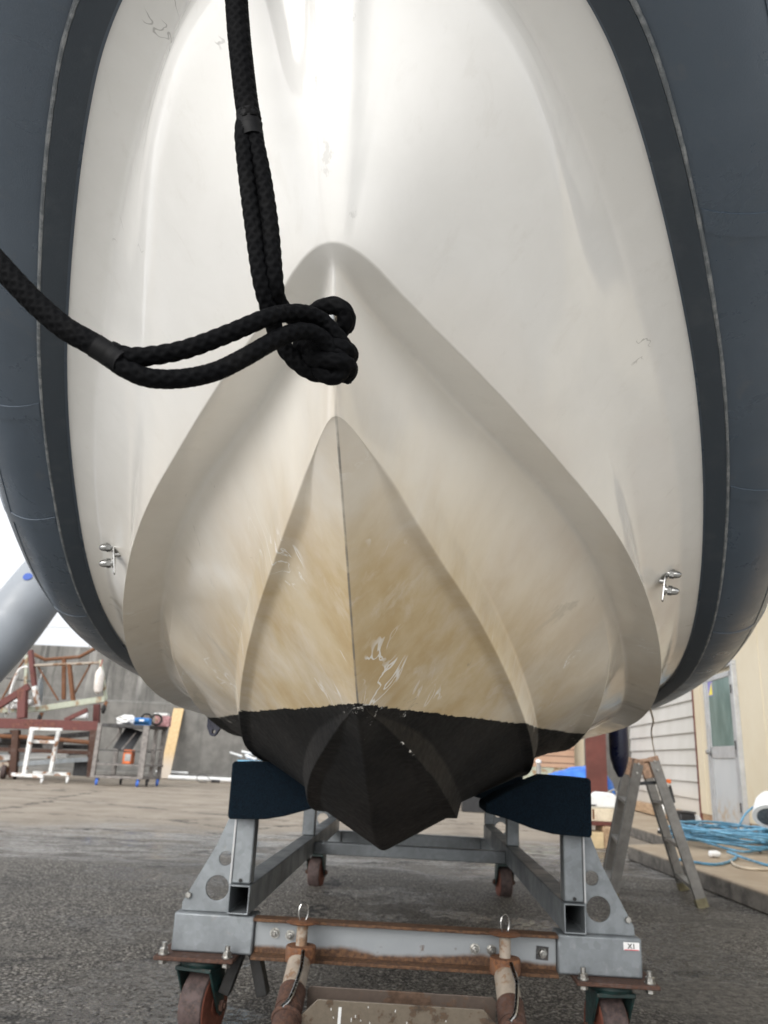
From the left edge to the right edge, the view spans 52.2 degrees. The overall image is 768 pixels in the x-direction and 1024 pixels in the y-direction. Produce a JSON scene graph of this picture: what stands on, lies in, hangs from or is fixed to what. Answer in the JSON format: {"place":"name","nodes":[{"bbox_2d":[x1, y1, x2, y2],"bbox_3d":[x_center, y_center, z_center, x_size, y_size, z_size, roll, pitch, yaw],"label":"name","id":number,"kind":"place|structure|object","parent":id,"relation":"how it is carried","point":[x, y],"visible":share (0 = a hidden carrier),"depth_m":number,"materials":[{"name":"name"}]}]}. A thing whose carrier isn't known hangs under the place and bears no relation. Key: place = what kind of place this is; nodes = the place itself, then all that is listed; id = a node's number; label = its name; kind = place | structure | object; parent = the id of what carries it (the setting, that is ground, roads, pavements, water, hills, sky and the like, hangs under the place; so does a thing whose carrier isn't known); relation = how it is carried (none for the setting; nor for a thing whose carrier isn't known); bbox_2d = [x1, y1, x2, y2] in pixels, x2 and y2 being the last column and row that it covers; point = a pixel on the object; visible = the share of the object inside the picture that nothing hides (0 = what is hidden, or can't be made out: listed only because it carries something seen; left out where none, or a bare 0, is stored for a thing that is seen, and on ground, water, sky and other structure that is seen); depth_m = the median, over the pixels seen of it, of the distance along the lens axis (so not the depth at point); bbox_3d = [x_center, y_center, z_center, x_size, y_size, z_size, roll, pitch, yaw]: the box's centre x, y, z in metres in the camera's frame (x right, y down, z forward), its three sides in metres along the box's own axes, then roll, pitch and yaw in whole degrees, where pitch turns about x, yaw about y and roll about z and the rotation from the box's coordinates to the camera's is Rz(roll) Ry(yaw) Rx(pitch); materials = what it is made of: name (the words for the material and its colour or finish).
{"place":"outdoors","nodes":[
{"label":"outdoors","id":0,"kind":"place"},
{"bbox_2d":[0,499,90,646],"label":"sky","id":1,"kind":"structure","parent":0,"point":[11,556],"materials":[{"name":"white"}]},
{"bbox_2d":[151,713,162,725],"bbox_3d":[-4.822,4.398,16.594,0.257,0.254,0.060,5,-17,-6],"label":"spoked wheel","id":2,"kind":"object","parent":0,"point":[156,719],"visible":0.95,"depth_m":16.58,"materials":[{"name":"black rubber"}]},
{"bbox_2d":[196,774,219,782],"bbox_3d":[-4.322,6.549,19.248,0.590,0.208,0.115,3,-17,-2],"label":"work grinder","id":3,"kind":"object","parent":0,"point":[214,781],"visible":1,"depth_m":19.23,"materials":[{"name":"metal"}]},
{"bbox_2d":[0,772,767,1023],"bbox_3d":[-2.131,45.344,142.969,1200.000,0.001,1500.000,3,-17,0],"label":"ground","id":4,"kind":"structure","parent":0,"point":[97,881],"depth_m":4.37,"materials":[{"name":"grey asphalt"}]},
{"bbox_2d":[0,561,56,682],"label":"grey dinghy","id":5,"kind":"object","parent":4,"relation":"on","point":[28,612],"visible":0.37,"depth_m":4.65,"materials":[{"name":"plastic"}]},
{"bbox_2d":[11,727,70,782],"bbox_3d":[-6.916,4.948,15.956,1.012,1.068,0.481,3,-17,0],"label":"work stand","id":6,"kind":"object","parent":4,"relation":"on","point":[38,774],"visible":1,"depth_m":15.92,"materials":[{"name":"white paint"}]},
{"bbox_2d":[0,753,87,778],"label":"flat trolley","id":7,"kind":"object","parent":4,"relation":"on","point":[4,766],"visible":0.61,"depth_m":16.70,"materials":[{"name":"metal"}]},
{"bbox_2d":[0,739,39,744],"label":"scrap pipe","id":8,"kind":"object","parent":7,"relation":"on","point":[23,741],"visible":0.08,"depth_m":17.40,"materials":[{"name":"metal"}]},
{"bbox_2d":[42,742,63,749],"bbox_3d":[-7.353,5.200,17.389,0.365,0.240,0.330,3,-17,0],"label":"grey case","id":9,"kind":"object","parent":7,"relation":"on","point":[50,746],"visible":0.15,"depth_m":17.26,"materials":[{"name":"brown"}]},
{"bbox_2d":[0,684,100,776],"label":"boat cradle","id":10,"kind":"object","parent":4,"relation":"on","point":[15,748],"visible":0.86,"depth_m":16.83,"materials":[{"name":"red paint"}]},
{"bbox_2d":[1,733,11,742],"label":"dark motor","id":11,"kind":"object","parent":10,"relation":"on","point":[4,740],"visible":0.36,"depth_m":17.09,"materials":[{"name":"metal"}]},
{"bbox_2d":[5,666,27,716],"bbox_3d":[-8.221,3.977,17.396,0.552,1.109,0.236,-13,-23,41],"label":"bent tube frame","id":12,"kind":"object","parent":10,"relation":"on","point":[14,679],"visible":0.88,"depth_m":17.36,"materials":[{"name":"white paint"}]},
{"bbox_2d":[5,699,34,708],"bbox_3d":[-8.155,4.291,17.519,0.755,0.226,0.454,3,-17,0],"label":"cloth bundle","id":13,"kind":"object","parent":10,"relation":"on","point":[13,704],"visible":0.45,"depth_m":17.36,"materials":[{"name":"white fabric"}]},
{"bbox_2d":[0,648,107,718],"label":"pipe rack","id":14,"kind":"object","parent":10,"relation":"on","point":[38,707],"visible":0.84,"depth_m":17.64,"materials":[{"name":"brown metal"}]},
{"bbox_2d":[37,671,42,703],"bbox_3d":[-7.864,4.036,17.901,0.192,0.795,0.161,3,-17,0],"label":"grey fender","id":15,"kind":"object","parent":14,"relation":"hanging from","point":[40,685],"visible":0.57,"depth_m":17.86,"materials":[{"name":"white plastic"}]},
{"bbox_2d":[94,660,103,693],"bbox_3d":[-6.355,3.682,17.510,0.210,0.754,0.196,3,-17,0],"label":"white fender","id":16,"kind":"object","parent":14,"relation":"hanging from","point":[98,681],"visible":1,"depth_m":17.41,"materials":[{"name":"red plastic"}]},
{"bbox_2d":[48,731,89,737],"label":"scrap beam","id":17,"kind":"structure","parent":10,"relation":"on","point":[77,734],"depth_m":17.46,"materials":[{"name":"metal"}]},
{"bbox_2d":[75,713,88,719],"bbox_3d":[-6.771,4.567,17.542,0.281,0.168,0.159,3,-17,0],"label":"white canister","id":18,"kind":"object","parent":10,"relation":"on","point":[85,716],"visible":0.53,"depth_m":17.48,"materials":[{"name":"plastic"}]},
{"bbox_2d":[72,759,98,775],"bbox_3d":[-6.516,5.568,17.078,0.431,0.358,0.330,3,-17,0],"label":"black crate","id":19,"kind":"object","parent":4,"relation":"on","point":[79,768],"visible":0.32,"depth_m":16.92,"materials":[{"name":"plastic"}]},
{"bbox_2d":[90,723,167,786],"bbox_3d":[-5.315,5.083,16.389,1.220,1.210,0.923,3,-17,0],"label":"rack cart","id":20,"kind":"object","parent":4,"relation":"on","point":[141,765],"visible":1,"depth_m":16.18,"materials":[{"name":"grey metal"}]},
{"bbox_2d":[105,728,142,749],"bbox_3d":[-5.409,4.733,16.292,0.412,0.526,0.638,-6,-19,25],"label":"solar board","id":21,"kind":"object","parent":20,"relation":"on","point":[128,739],"visible":0.82,"depth_m":16.37,"materials":[{"name":"black plastic"}]},
{"bbox_2d":[116,715,134,724],"bbox_3d":[-5.397,4.361,16.476,0.459,0.203,0.375,3,-17,0],"label":"white sack","id":22,"kind":"object","parent":20,"relation":"on","point":[126,719],"visible":0.78,"depth_m":16.36,"materials":[{"name":"fabric"}]},
{"bbox_2d":[122,750,134,763],"bbox_3d":[-5.266,5.053,16.160,0.180,0.280,0.256,3,-17,0],"label":"orange power tool","id":23,"kind":"object","parent":20,"relation":"on","point":[128,757],"visible":0.99,"depth_m":16.06,"materials":[{"name":"plastic"}]},
{"bbox_2d":[134,718,151,724],"bbox_3d":[-5.028,4.370,16.330,0.300,0.140,0.202,3,-17,0],"label":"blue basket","id":24,"kind":"object","parent":20,"relation":"on","point":[142,721],"visible":1,"depth_m":16.24,"materials":[{"name":"plastic"}]},
{"bbox_2d":[140,713,152,718],"bbox_3d":[-5.027,4.382,16.573,0.257,0.254,0.060,5,-17,-6],"label":"spoked wheel","id":25,"kind":"object","parent":20,"relation":"on","point":[144,714],"visible":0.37,"depth_m":16.59,"materials":[{"name":"black rubber"}]},
{"bbox_2d":[154,713,171,726],"bbox_3d":[-4.773,4.482,16.881,0.340,0.275,0.220,3,-17,0],"label":"tool case","id":26,"kind":"object","parent":20,"relation":"on","point":[167,719],"visible":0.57,"depth_m":16.79,"materials":[{"name":"pink plastic"}]},
{"bbox_2d":[161,708,183,778],"bbox_3d":[-5.689,6.175,20.986,0.286,1.820,0.731,3,-17,0],"label":"plank","id":27,"kind":"object","parent":4,"relation":"on","point":[172,739],"visible":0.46,"depth_m":20.97,"materials":[{"name":"brown wood"}]},
{"bbox_2d":[168,775,230,781],"bbox_3d":[-4.155,6.907,20.204,2.806,0.110,0.110,3,-17,0],"label":"white pipe","id":28,"kind":"object","parent":4,"relation":"on","point":[191,778],"visible":0.66,"depth_m":20.16,"materials":[{"name":"plastic"}]},
{"bbox_2d":[230,750,256,760],"bbox_3d":[-2.903,5.520,16.738,0.568,0.806,0.675,-10,-21,35],"label":"blue tub","id":29,"kind":"object","parent":4,"relation":"on","point":[247,755],"visible":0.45,"depth_m":16.79,"materials":[{"name":"plastic"}]},
{"bbox_2d":[0,645,631,794],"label":"seawall","id":30,"kind":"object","parent":4,"relation":"on","point":[199,750],"visible":0.08,"depth_m":21.54,"materials":[{"name":"concrete"}]},
{"bbox_2d":[156,770,187,773],"bbox_3d":[-5.660,6.945,20.904,0.849,0.060,0.060,3,-17,0],"label":"white pipe","id":31,"kind":"object","parent":30,"relation":"on","point":[177,772],"visible":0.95,"depth_m":20.88,"materials":[{"name":"plastic"}]},
{"bbox_2d":[153,761,660,1023],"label":"boat trolley","id":32,"kind":"object","parent":4,"relation":"on","point":[600,963],"visible":0.95,"depth_m":2.38,"materials":[{"name":"metal"}]},
{"bbox_2d":[0,0,767,850],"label":"inflatable boat","id":33,"kind":"object","parent":32,"relation":"on","point":[492,514],"visible":0.99,"depth_m":1.24,"materials":[{"name":"white plastic"}]},
{"bbox_2d":[0,249,350,388],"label":"mooring rope","id":34,"kind":"object","parent":33,"relation":"attached to","point":[320,329],"visible":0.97,"depth_m":0.71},
{"bbox_2d":[225,0,358,383],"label":"mooring rope","id":35,"kind":"object","parent":33,"relation":"attached to","point":[260,216],"visible":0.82,"depth_m":0.81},
{"bbox_2d":[608,727,628,776],"bbox_3d":[1.456,1.180,4.916,0.117,0.916,0.164,1,-17,4],"label":"navy fender","id":36,"kind":"object","parent":33,"relation":"hanging from","point":[619,748],"visible":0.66,"depth_m":4.76,"materials":[{"name":"blue plastic"}]},
{"bbox_2d":[649,708,655,755],"bbox_3d":[2.161,1.921,6.175,0.074,0.453,6.523,-4,-18,19],"label":"thin wire","id":37,"kind":"object","parent":33,"relation":"hanging from","point":[651,713],"visible":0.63,"depth_m":3.75,"materials":[{"name":"grey metal"}]},
{"bbox_2d":[271,902,526,1023],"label":"tow frame","id":38,"kind":"object","parent":32,"relation":"attached to","point":[333,1005],"visible":1,"depth_m":2.12,"materials":[{"name":"metal"}]},
{"bbox_2d":[461,797,483,812],"bbox_3d":[1.517,4.875,13.150,0.419,0.300,0.300,3,-17,0],"label":"dark crate","id":39,"kind":"object","parent":4,"relation":"on","point":[470,804],"visible":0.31,"depth_m":12.99,"materials":[{"name":"black plastic"}]},
{"bbox_2d":[574,739,584,766],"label":"cream wall","id":40,"kind":"structure","parent":4,"relation":"on","point":[579,753],"depth_m":17.16,"materials":[{"name":"beige paint"}]},
{"bbox_2d":[585,734,607,792],"bbox_3d":[3.785,4.522,13.966,0.368,1.662,0.050,3,-17,0],"label":"red brown board","id":41,"kind":"object","parent":4,"relation":"on","point":[596,760],"visible":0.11,"depth_m":13.96,"materials":[{"name":"red wood"}]},
{"bbox_2d":[591,821,610,848],"bbox_3d":[2.233,3.443,8.387,0.540,0.262,0.360,3,-17,0],"label":"wooden block","id":42,"kind":"object","parent":4,"relation":"on","point":[600,835],"depth_m":8.23,"materials":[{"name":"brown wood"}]},
{"bbox_2d":[591,808,613,821],"bbox_3d":[2.242,3.257,8.454,0.515,0.130,0.284,3,-17,0],"label":"cream bin","id":43,"kind":"object","parent":42,"relation":"on","point":[603,814],"visible":0.29,"depth_m":8.32,"materials":[{"name":"plastic"}]},
{"bbox_2d":[591,791,615,808],"bbox_3d":[2.289,3.118,8.497,0.411,0.159,0.246,3,-17,0],"label":"white tank","id":44,"kind":"object","parent":43,"relation":"on","point":[603,800],"visible":0.61,"depth_m":8.38,"materials":[{"name":"plastic"}]},
{"bbox_2d":[603,755,708,908],"bbox_3d":[1.823,2.174,5.446,0.628,0.919,0.775,-1,-18,12],"label":"stepladder","id":45,"kind":"object","parent":4,"relation":"on","point":[650,769],"visible":0.85,"depth_m":5.24,"materials":[{"name":"metal"}]},
{"bbox_2d":[628,810,767,914],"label":"platform","id":46,"kind":"structure","parent":4,"relation":"on","point":[747,888],"depth_m":6.36,"materials":[{"name":"concrete"}]},
{"bbox_2d":[635,800,679,818],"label":"timber beam","id":47,"kind":"structure","parent":46,"relation":"on","point":[644,807],"depth_m":12.47,"materials":[{"name":"beige wood"}]},
{"bbox_2d":[657,779,674,833],"bbox_3d":[3.191,3.350,8.907,0.281,0.593,0.102,12,-20,-28],"label":"pale pole","id":48,"kind":"object","parent":46,"relation":"on","point":[671,791],"visible":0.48,"depth_m":8.96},
{"bbox_2d":[676,810,695,824],"bbox_3d":[3.603,3.706,9.398,0.200,0.225,0.270,3,-17,0],"label":"black box","id":49,"kind":"object","parent":46,"relation":"on","point":[684,815],"visible":0.52,"depth_m":9.30,"materials":[{"name":"plastic"}]},
{"bbox_2d":[668,806,767,866],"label":"blue hose","id":50,"kind":"object","parent":46,"relation":"on","point":[726,833],"visible":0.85,"depth_m":7.19,"materials":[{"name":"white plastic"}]},
{"bbox_2d":[730,860,767,870],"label":"beige hose","id":51,"kind":"object","parent":46,"relation":"on","point":[747,868],"visible":0.98,"depth_m":5.85,"materials":[{"name":"beige rubber"}]},
{"bbox_2d":[629,604,767,839],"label":"workshop building","id":52,"kind":"structure","parent":4,"relation":"on","point":[710,739],"depth_m":9.50,"materials":[{"name":"white wood"}]},
{"bbox_2d":[702,660,749,828],"bbox_3d":[4.043,2.816,9.380,0.113,1.949,1.088,1,-17,5],"label":"door","id":53,"kind":"structure","parent":52,"relation":"in","point":[728,788],"depth_m":9.29,"materials":[{"name":"grey paint"}]},
{"bbox_2d":[752,791,767,827],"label":"lamp housing","id":54,"kind":"object","parent":52,"relation":"attached to","point":[760,812],"visible":0.99,"depth_m":7.82,"materials":[{"name":"white plastic"}]},
{"bbox_2d":[536,759,540,773],"bbox_3d":[2.869,4.729,14.539,0.110,0.270,0.110,3,-17,0],"label":"white bottle","id":55,"kind":"object","parent":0,"point":[538,766],"visible":0.88,"depth_m":14.51,"materials":[{"name":"plastic"}]},
{"bbox_2d":[523,747,574,778],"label":"slatted shed","id":56,"kind":"structure","parent":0,"point":[555,762],"depth_m":16.72,"materials":[{"name":"brown wood"}]},
{"bbox_3d":[3.619,5.328,14.707,0.922,0.550,0.545,3,-17,0],"label":"covered machine","id":57,"kind":"object","parent":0,"visible":0},
{"bbox_2d":[549,766,614,794],"bbox_3d":[3.584,5.049,14.822,1.345,0.492,0.750,3,-17,0],"label":"blue tarp","id":58,"kind":"object","parent":57,"relation":"on","point":[578,771],"visible":0.45,"depth_m":14.59,"materials":[{"name":"blue plastic"}]}
]}

